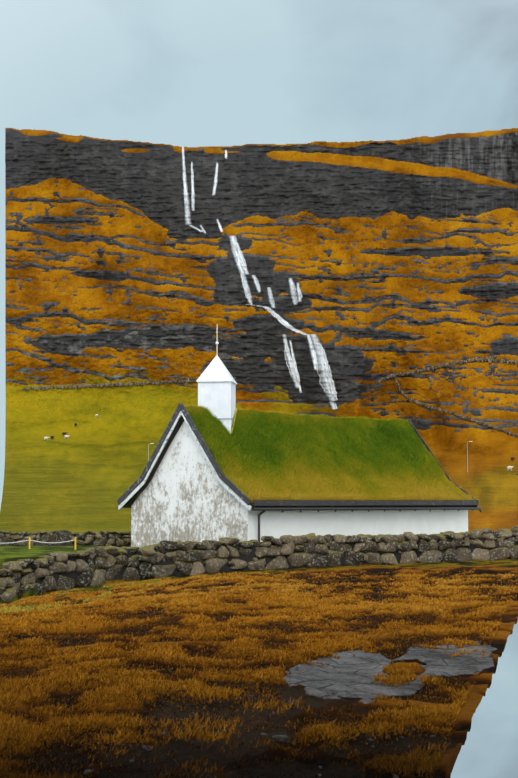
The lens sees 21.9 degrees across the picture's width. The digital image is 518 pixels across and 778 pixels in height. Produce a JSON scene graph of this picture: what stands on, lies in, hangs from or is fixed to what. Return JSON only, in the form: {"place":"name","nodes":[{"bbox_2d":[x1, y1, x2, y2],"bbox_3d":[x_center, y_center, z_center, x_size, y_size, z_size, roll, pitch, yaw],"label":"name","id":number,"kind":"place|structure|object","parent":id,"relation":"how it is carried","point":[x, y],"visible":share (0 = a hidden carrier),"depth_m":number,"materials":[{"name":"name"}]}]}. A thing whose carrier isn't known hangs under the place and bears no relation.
{"place":"outdoors","nodes":[
{"label":"outdoors","id":0,"kind":"place"},
{"bbox_2d":[0,529,71,545],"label":"gravestones","id":1,"kind":"object","parent":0,"point":[63,535],"visible":0.71,"depth_m":49.65,"materials":[{"name":"stone"}]},
{"bbox_2d":[0,530,130,547],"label":"wall","id":2,"kind":"structure","parent":0,"point":[100,540],"depth_m":57.84,"materials":[{"name":"grey stone"}]},
{"bbox_2d":[0,128,517,532],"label":"terrain","id":3,"kind":"structure","parent":0,"point":[388,257],"depth_m":348.50,"materials":[{"name":"orange plant"}]},
{"bbox_2d":[22,376,234,390],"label":"field wall","id":4,"kind":"structure","parent":3,"relation":"on","point":[120,384],"depth_m":342.44,"materials":[{"name":"grey stone"}]},
{"bbox_2d":[182,147,336,407],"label":"waterfall","id":5,"kind":"structure","parent":3,"relation":"on","point":[242,269],"depth_m":338.50,"materials":[{"name":"white liquid"}]},
{"bbox_2d":[44,414,517,474],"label":"sheep","id":6,"kind":"object","parent":3,"relation":"on","point":[97,415],"visible":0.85,"depth_m":318.68},
{"bbox_2d":[148,441,471,471],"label":"lamp posts","id":7,"kind":"object","parent":3,"relation":"on","point":[467,453],"visible":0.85,"depth_m":247.73,"materials":[{"name":"grey metal"}]},
{"bbox_2d":[427,373,432,390],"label":"field wall","id":8,"kind":"structure","parent":3,"relation":"on","point":[430,378],"depth_m":333.76,"materials":[{"name":"grey stone"}]},
{"bbox_2d":[376,355,496,383],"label":"field wall","id":9,"kind":"structure","parent":3,"relation":"on","point":[452,363],"depth_m":335.25,"materials":[{"name":"grey stone"}]},
{"bbox_2d":[394,377,517,436],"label":"field wall","id":10,"kind":"structure","parent":3,"relation":"on","point":[422,404],"depth_m":322.88,"materials":[{"name":"grey stone"}]},
{"bbox_2d":[472,357,517,363],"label":"field wall","id":11,"kind":"structure","parent":3,"relation":"on","point":[501,361],"depth_m":334.40,"materials":[{"name":"grey stone"}]},
{"bbox_2d":[0,546,517,777],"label":"ground","id":12,"kind":"structure","parent":0,"point":[343,679],"depth_m":13.28,"materials":[{"name":"brown plant"}]},
{"bbox_2d":[2,537,75,549],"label":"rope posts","id":13,"kind":"object","parent":12,"relation":"on","point":[29,540],"visible":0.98,"depth_m":43.79,"materials":[{"name":"yellow wood"}]},
{"bbox_2d":[84,695,435,777],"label":"loose stones","id":14,"kind":"object","parent":12,"relation":"on","point":[274,737],"visible":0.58,"depth_m":9.55,"materials":[{"name":"grey stone"}]},
{"bbox_2d":[131,420,467,547],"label":"church walls","id":15,"kind":"structure","parent":12,"relation":"on","point":[185,494],"depth_m":47.74,"materials":[{"name":"paint"}]},
{"bbox_2d":[117,403,478,510],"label":"bargeboards","id":16,"kind":"object","parent":15,"relation":"on","point":[136,486],"visible":0.79,"depth_m":47.74,"materials":[{"name":"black wood"}]},
{"bbox_2d":[124,416,477,507],"bbox_3d":[1.842,2.860,51.651,12.300,3.568,6.996,5,-7,-44],"label":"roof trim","id":17,"kind":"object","parent":15,"relation":"on","point":[130,502],"visible":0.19,"depth_m":48.88,"materials":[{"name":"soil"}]},
{"bbox_2d":[196,324,236,433],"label":"bell tower","id":18,"kind":"structure","parent":17,"relation":"on","point":[217,383],"depth_m":48.13,"materials":[{"name":"wood"}]},
{"bbox_2d":[184,404,478,505],"bbox_3d":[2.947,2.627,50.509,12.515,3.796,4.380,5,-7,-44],"label":"roof grass","id":19,"kind":"structure","parent":17,"relation":"on","point":[323,490],"depth_m":50.04,"materials":[{"name":"green plant"}]},
{"bbox_2d":[252,500,481,541],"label":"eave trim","id":20,"kind":"structure","parent":15,"relation":"attached to","point":[350,503],"depth_m":48.09,"materials":[{"name":"black metal"}]},
{"bbox_2d":[0,525,517,602],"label":"front wall","id":21,"kind":"structure","parent":0,"point":[320,555],"depth_m":41.67,"materials":[{"name":"grey stone"}]},
{"bbox_2d":[0,0,517,777],"label":"sky","id":22,"kind":"structure","parent":0,"point":[181,73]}
]}

